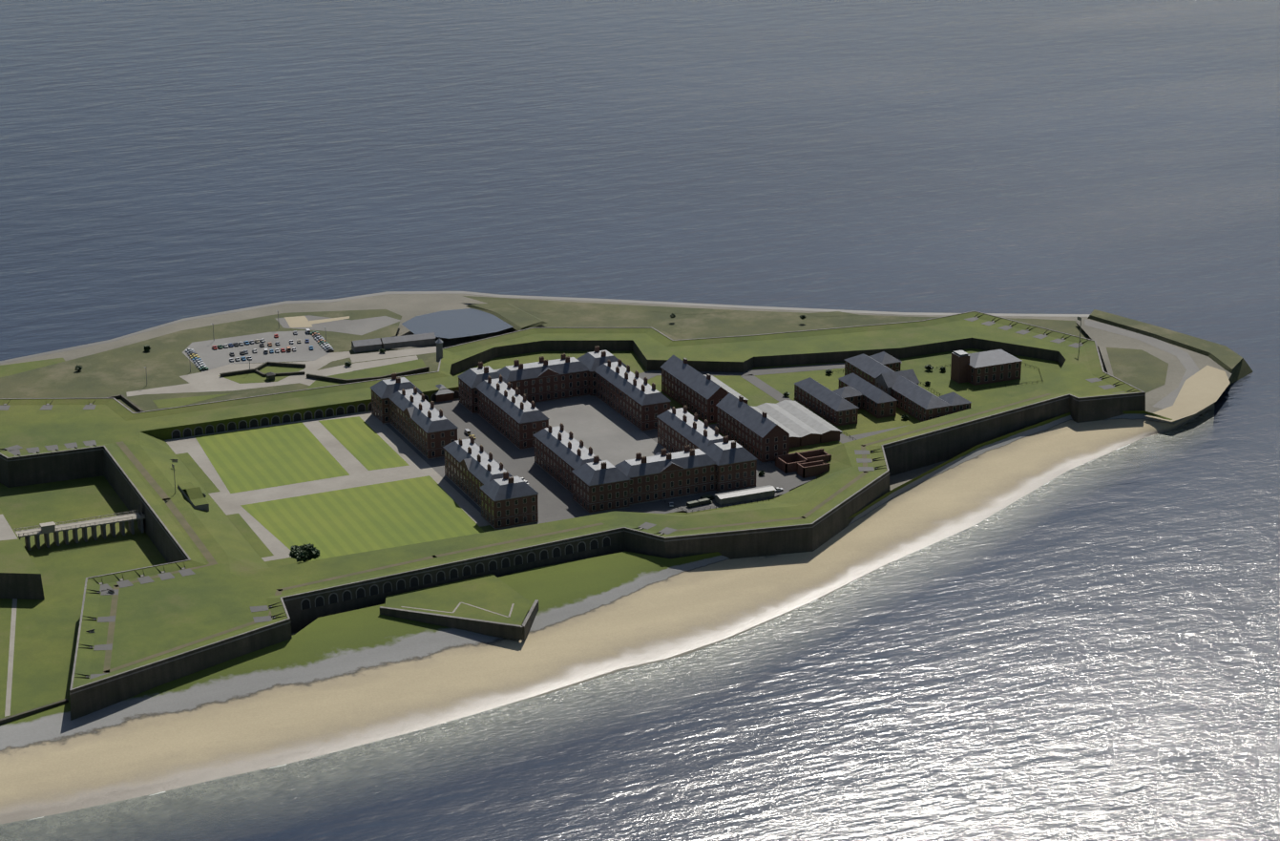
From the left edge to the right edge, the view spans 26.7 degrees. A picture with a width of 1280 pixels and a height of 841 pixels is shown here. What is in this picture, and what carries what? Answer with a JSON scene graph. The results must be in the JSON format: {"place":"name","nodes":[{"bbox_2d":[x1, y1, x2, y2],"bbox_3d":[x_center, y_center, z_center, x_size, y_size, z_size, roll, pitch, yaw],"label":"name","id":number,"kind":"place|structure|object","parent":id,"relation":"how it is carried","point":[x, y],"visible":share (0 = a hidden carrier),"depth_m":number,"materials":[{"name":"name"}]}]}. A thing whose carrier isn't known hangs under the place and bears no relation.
{"place":"outdoors","nodes":[
{"label":"outdoors","id":0,"kind":"place"},
{"bbox_2d":[4,598,17,716],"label":"footpath","id":1,"kind":"structure","parent":0,"point":[10,660],"depth_m":946.98,"materials":[{"name":"grey concrete"}]},
{"bbox_2d":[0,357,167,718],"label":"ditch floor","id":2,"kind":"structure","parent":0,"point":[46,638],"depth_m":1026.30,"materials":[{"name":"green plant"}]},
{"bbox_2d":[0,572,44,599],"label":"ravelin wall","id":3,"kind":"structure","parent":2,"relation":"on","point":[23,586],"depth_m":995.54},
{"bbox_2d":[0,508,40,573],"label":"ravelin lawn","id":4,"kind":"structure","parent":3,"relation":"on","point":[15,556],"depth_m":1007.31,"materials":[{"name":"green plant"}]},
{"bbox_2d":[0,514,17,540],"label":"ravelin yard","id":5,"kind":"structure","parent":4,"relation":"on","point":[7,533],"depth_m":1033.44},
{"bbox_2d":[13,509,145,550],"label":"bridge","id":6,"kind":"structure","parent":2,"relation":"on","point":[46,529],"depth_m":1049.47,"materials":[{"name":"beige stone"}]},
{"bbox_2d":[138,482,209,516],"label":"gatehouse","id":7,"kind":"object","parent":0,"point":[192,493],"visible":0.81,"depth_m":1061.28,"materials":[{"name":"green"}]},
{"bbox_2d":[152,393,230,408],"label":"poa lawn","id":8,"kind":"structure","parent":0,"point":[171,403],"depth_m":1197.84,"materials":[{"name":"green plant"}]},
{"bbox_2d":[125,351,350,396],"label":"access road","id":9,"kind":"structure","parent":0,"point":[210,380],"depth_m":1224.19,"materials":[{"name":"grey asphalt"}]},
{"bbox_2d":[300,355,418,385],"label":"road to fort","id":10,"kind":"structure","parent":9,"relation":"on","point":[338,369],"depth_m":1242.34,"materials":[{"name":"grey asphalt"}]},
{"bbox_2d":[182,330,329,372],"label":"car park","id":11,"kind":"structure","parent":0,"point":[211,358],"depth_m":1266.45,"materials":[{"name":"grey asphalt"}]},
{"bbox_2d":[218,365,303,383],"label":"poa lawn","id":12,"kind":"structure","parent":0,"point":[251,377],"depth_m":1229.23,"materials":[{"name":"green plant"}]},
{"bbox_2d":[265,372,275,380],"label":"kiosk","id":13,"kind":"object","parent":12,"relation":"on","point":[270,376],"visible":0.85,"depth_m":1223.72,"materials":[{"name":"grey"}]},
{"bbox_2d":[104,361,429,412],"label":"lunette","id":14,"kind":"object","parent":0,"point":[279,364],"visible":0.69,"depth_m":1229.77,"materials":[{"name":"stone"}]},
{"bbox_2d":[194,421,349,493],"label":"lawn","id":15,"kind":"structure","parent":0,"point":[250,459],"depth_m":1120.08,"materials":[{"name":"green plant"}]},
{"bbox_2d":[288,543,320,562],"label":"tree","id":16,"kind":"object","parent":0,"point":[304,553],"depth_m":1004.05,"materials":[{"name":"green plant"}]},
{"bbox_2d":[309,315,349,324],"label":"sand track","id":17,"kind":"structure","parent":0,"point":[325,320],"depth_m":1310.34,"materials":[{"name":"beige sand"}]},
{"bbox_2d":[240,475,484,561],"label":"lawn","id":18,"kind":"structure","parent":0,"point":[374,516],"depth_m":1056.03,"materials":[{"name":"green plant"}]},
{"bbox_2d":[318,416,409,470],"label":"lawn","id":19,"kind":"structure","parent":0,"point":[363,443],"depth_m":1136.49,"materials":[{"name":"green plant"}]},
{"bbox_2d":[306,358,426,389],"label":"poa lawn","id":20,"kind":"structure","parent":0,"point":[383,370],"depth_m":1235.71,"materials":[{"name":"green plant"}]},
{"bbox_2d":[349,346,436,362],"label":"store apron","id":21,"kind":"object","parent":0,"point":[362,357],"visible":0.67,"depth_m":1259.63,"materials":[{"name":"grey concrete"}]},
{"bbox_2d":[401,308,512,338],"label":"pond","id":22,"kind":"structure","parent":0,"point":[457,323],"depth_m":1304.39,"materials":[{"name":"grey"}]},
{"bbox_2d":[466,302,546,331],"bbox_3d":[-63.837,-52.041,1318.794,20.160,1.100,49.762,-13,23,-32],"label":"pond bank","id":23,"kind":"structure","parent":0,"point":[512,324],"depth_m":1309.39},
{"bbox_2d":[472,302,542,327],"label":"grass mound","id":24,"kind":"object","parent":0,"point":[515,316],"depth_m":1317.82,"materials":[{"name":"green plant"}]},
{"bbox_2d":[0,316,1125,679],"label":"grass rampart","id":25,"kind":"object","parent":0,"point":[157,615],"visible":0.56,"depth_m":1059.87,"materials":[{"name":"green plant"}]},
{"bbox_2d":[115,440,218,564],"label":"rampart path","id":26,"kind":"structure","parent":25,"relation":"on","point":[175,511],"depth_m":1056.86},
{"bbox_2d":[103,522,603,672],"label":"rampart walkway","id":27,"kind":"structure","parent":25,"relation":"on","point":[110,640],"depth_m":976.01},
{"bbox_2d":[435,338,442,362],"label":"turret","id":28,"kind":"object","parent":25,"relation":"on","point":[439,347],"visible":0.88,"depth_m":1224.88,"materials":[{"name":"grey metal"}]},
{"bbox_2d":[0,311,1141,688],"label":"parapet","id":29,"kind":"structure","parent":25,"relation":"on","point":[92,598],"depth_m":1157.56,"materials":[{"name":"green plant"}]},
{"bbox_2d":[0,314,1136,679],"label":"gun emplacements","id":30,"kind":"object","parent":29,"relation":"on","point":[101,591],"visible":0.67,"depth_m":1035.81,"materials":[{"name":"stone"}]},
{"bbox_2d":[0,311,1144,690],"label":"coping","id":31,"kind":"object","parent":29,"relation":"on","point":[491,554],"visible":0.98,"depth_m":1049.68,"materials":[{"name":"grey stone"}]},
{"bbox_2d":[0,291,1148,795],"bbox_3d":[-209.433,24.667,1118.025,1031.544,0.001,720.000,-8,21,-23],"label":"land","id":32,"kind":"structure","parent":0,"point":[407,306],"depth_m":1334.52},
{"bbox_2d":[0,309,679,412],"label":"glacis","id":33,"kind":"object","parent":32,"relation":"on","point":[164,361],"visible":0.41,"depth_m":1242.48,"materials":[{"name":"green plant"}]},
{"bbox_2d":[74,364,82,371],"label":"shrub","id":34,"kind":"object","parent":33,"relation":"on","point":[78,367],"visible":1,"depth_m":1235.91,"materials":[{"name":"green plant"}]},
{"bbox_2d":[143,344,150,351],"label":"shrub","id":35,"kind":"object","parent":33,"relation":"on","point":[147,347],"visible":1,"depth_m":1264.08,"materials":[{"name":"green plant"}]},
{"bbox_2d":[146,310,326,384],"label":"lamp posts","id":36,"kind":"object","parent":33,"relation":"on","point":[214,340],"visible":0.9,"depth_m":1235.48,"materials":[{"name":"grey"}]},
{"bbox_2d":[275,314,400,335],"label":"bare patch","id":37,"kind":"object","parent":33,"relation":"on","point":[361,326],"visible":0.86,"depth_m":1303.14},
{"bbox_2d":[284,315,312,327],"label":"sand patch","id":38,"kind":"object","parent":37,"relation":"on","point":[299,322],"visible":1,"depth_m":1307.44,"materials":[{"name":"beige sand"}]},
{"bbox_2d":[344,361,352,366],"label":"shrub","id":39,"kind":"object","parent":33,"relation":"on","point":[347,364],"visible":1,"depth_m":1242.59,"materials":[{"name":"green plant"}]},
{"bbox_2d":[351,332,435,352],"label":"long store","id":40,"kind":"structure","parent":33,"relation":"on","point":[388,343],"depth_m":1268.66,"materials":[{"name":"stone"}]},
{"bbox_2d":[0,291,1090,363],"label":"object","id":41,"kind":"object","parent":32,"relation":"on","point":[526,297],"visible":0.94,"depth_m":1346.49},
{"bbox_2d":[0,392,1145,720],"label":"scarp","id":42,"kind":"structure","parent":32,"relation":"on","point":[729,545],"depth_m":1030.62,"materials":[{"name":"stone"}]},
{"bbox_2d":[0,394,1145,694],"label":"fortress wall","id":43,"kind":"structure","parent":42,"relation":"on","point":[514,553],"depth_m":1023.85,"materials":[{"name":"grey stone"}]},
{"bbox_2d":[385,398,788,529],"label":"barracks yard","id":44,"kind":"structure","parent":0,"point":[556,501],"depth_m":1102.07,"materials":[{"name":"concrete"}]},
{"bbox_2d":[463,428,470,434],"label":"car","id":45,"kind":"object","parent":44,"relation":"on","point":[467,430],"visible":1,"depth_m":1146.01,"materials":[{"name":"grey"}]},
{"bbox_2d":[370,345,757,529],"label":"barracks","id":46,"kind":"structure","parent":44,"relation":"on","point":[701,457],"depth_m":1110.72,"materials":[{"name":"brick"}]},
{"bbox_2d":[686,500,699,507],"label":"truck","id":47,"kind":"object","parent":44,"relation":"on","point":[691,504],"visible":1,"depth_m":1066.78,"materials":[{"name":"grey"}]},
{"bbox_2d":[697,498,713,504],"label":"truck","id":48,"kind":"object","parent":44,"relation":"on","point":[703,501],"visible":0.83,"depth_m":1069.33,"materials":[{"name":"grey"}]},
{"bbox_2d":[699,494,714,499],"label":"truck","id":49,"kind":"object","parent":44,"relation":"on","point":[709,496],"visible":0.65,"depth_m":1073.61,"materials":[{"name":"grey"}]},
{"bbox_2d":[535,395,670,465],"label":"square","id":50,"kind":"structure","parent":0,"point":[603,430],"depth_m":1154.51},
{"bbox_2d":[0,402,1214,824],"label":"beach","id":51,"kind":"structure","parent":0,"point":[323,685],"depth_m":947.09,"materials":[{"name":"beige sand"}]},
{"bbox_2d":[0,698,68,724],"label":"seawall","id":52,"kind":"object","parent":51,"relation":"on","point":[30,712],"visible":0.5,"depth_m":900.55,"materials":[{"name":"stone"}]},
{"bbox_2d":[379,599,538,640],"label":"retaining wall","id":53,"kind":"structure","parent":51,"relation":"on","point":[500,629],"depth_m":961.72,"materials":[{"name":"stone"}]},
{"bbox_2d":[384,573,531,625],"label":"grass","id":54,"kind":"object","parent":53,"relation":"on","point":[493,593],"visible":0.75,"depth_m":979.10,"materials":[{"name":"green plant"}]},
{"bbox_2d":[400,601,514,617],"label":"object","id":55,"kind":"object","parent":54,"relation":"on","point":[453,611],"visible":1,"depth_m":971.66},
{"bbox_2d":[164,348,1061,566],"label":"parade ground","id":56,"kind":"structure","parent":0,"point":[1049,369],"depth_m":1231.66,"materials":[{"name":"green plant"}]},
{"bbox_2d":[164,410,489,561],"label":"parade paths","id":57,"kind":"structure","parent":56,"relation":"on","point":[226,501],"depth_m":1098.98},
{"bbox_2d":[176,452,219,493],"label":"grass","id":58,"kind":"structure","parent":57,"relation":"on","point":[202,478],"depth_m":1103.09,"materials":[{"name":"green plant"}]},
{"bbox_2d":[227,513,273,557],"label":"grass","id":59,"kind":"structure","parent":57,"relation":"on","point":[251,536],"depth_m":1038.13,"materials":[{"name":"green plant"}]},
{"bbox_2d":[171,390,610,609],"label":"casemate arches","id":60,"kind":"structure","parent":56,"relation":"on","point":[413,579],"depth_m":1017.21,"materials":[{"name":"black"}]},
{"bbox_2d":[139,337,1065,573],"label":"faces","id":61,"kind":"object","parent":56,"relation":"on","point":[236,546],"visible":0.69,"depth_m":1162.29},
{"bbox_2d":[171,316,1081,513],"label":"fences","id":62,"kind":"object","parent":56,"relation":"on","point":[1079,319],"visible":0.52,"depth_m":1194.17,"materials":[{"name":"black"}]},
{"bbox_2d":[434,349,1022,504],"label":"buildings","id":63,"kind":"structure","parent":56,"relation":"on","point":[880,385],"depth_m":1165.56,"materials":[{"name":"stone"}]},
{"bbox_2d":[824,369,832,374],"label":"shrub","id":64,"kind":"object","parent":56,"relation":"on","point":[828,371],"visible":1,"depth_m":1222.33,"materials":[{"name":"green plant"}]},
{"bbox_2d":[924,364,933,371],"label":"shrub","id":65,"kind":"object","parent":56,"relation":"on","point":[929,367],"visible":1,"depth_m":1226.88,"materials":[{"name":"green plant"}]},
{"bbox_2d":[0,0,1279,840],"bbox_3d":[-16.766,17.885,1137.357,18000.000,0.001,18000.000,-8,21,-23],"label":"sea","id":66,"kind":"structure","parent":0,"point":[1100,661],"depth_m":1450.47,"materials":[{"name":"liquid"}]},
{"bbox_2d":[0,406,1214,840],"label":"shallows","id":67,"kind":"structure","parent":66,"relation":"on","point":[124,811],"depth_m":907.32,"materials":[{"name":"grey liquid"}]},
{"bbox_2d":[29,418,1194,819],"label":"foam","id":68,"kind":"object","parent":66,"relation":"on","point":[812,601],"visible":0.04,"depth_m":878.45,"materials":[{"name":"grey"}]},
{"bbox_2d":[708,423,716,430],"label":"road","id":69,"kind":"structure","parent":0,"point":[713,426],"depth_m":1156.74,"materials":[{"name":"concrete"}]},
{"bbox_2d":[659,459,816,512],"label":"yard","id":70,"kind":"structure","parent":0,"point":[790,481],"depth_m":1095.76,"materials":[{"name":"grey asphalt"}]},
{"bbox_2d":[638,358,902,379],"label":"road","id":71,"kind":"structure","parent":0,"point":[649,374],"depth_m":1227.54,"materials":[{"name":"grey asphalt"}]},
{"bbox_2d":[463,295,1091,339],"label":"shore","id":72,"kind":"structure","parent":0,"point":[736,323],"depth_m":1317.22,"materials":[{"name":"green plant"}]},
{"bbox_2d":[649,308,734,314],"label":"grass patch","id":73,"kind":"object","parent":72,"relation":"on","point":[693,311],"visible":1,"depth_m":1330.40,"materials":[{"name":"green plant"}]},
{"bbox_2d":[804,311,858,316],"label":"grass patch","id":74,"kind":"object","parent":72,"relation":"on","point":[830,313],"visible":1,"depth_m":1325.91,"materials":[{"name":"green plant"}]},
{"bbox_2d":[740,374,853,442],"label":"road","id":75,"kind":"structure","parent":0,"point":[774,393],"depth_m":1200.93,"materials":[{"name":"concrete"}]},
{"bbox_2d":[647,359,996,453],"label":"grass","id":76,"kind":"structure","parent":0,"point":[942,383],"depth_m":1202.32,"materials":[{"name":"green plant"}]},
{"bbox_2d":[674,393,1049,531],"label":"track","id":77,"kind":"structure","parent":0,"point":[835,493],"depth_m":1084.81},
{"bbox_2d":[847,424,909,440],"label":"road","id":78,"kind":"structure","parent":0,"point":[860,436],"depth_m":1147.62,"materials":[{"name":"grey asphalt"}]},
{"bbox_2d":[1084,318,1199,409],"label":"tip track","id":79,"kind":"structure","parent":0,"point":[1185,358],"depth_m":1265.14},
{"bbox_2d":[1076,318,1233,414],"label":"tip ground","id":80,"kind":"structure","parent":0,"point":[1176,367],"depth_m":1255.79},
{"bbox_2d":[1106,347,1168,392],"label":"lawn","id":81,"kind":"structure","parent":80,"relation":"on","point":[1143,370],"depth_m":1240.98,"materials":[{"name":"green plant"}]},
{"bbox_2d":[1144,365,1229,421],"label":"sand","id":82,"kind":"structure","parent":80,"relation":"on","point":[1204,388],"depth_m":1206.49,"materials":[{"name":"beige sand"}]},
{"bbox_2d":[1087,314,1253,385],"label":"tip bank","id":83,"kind":"structure","parent":0,"point":[1241,368],"depth_m":1261.76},
{"bbox_2d":[1090,309,1242,369],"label":"tip bank","id":84,"kind":"structure","parent":83,"relation":"on","point":[1228,357],"depth_m":1278.03,"materials":[{"name":"green plant"}]}
]}

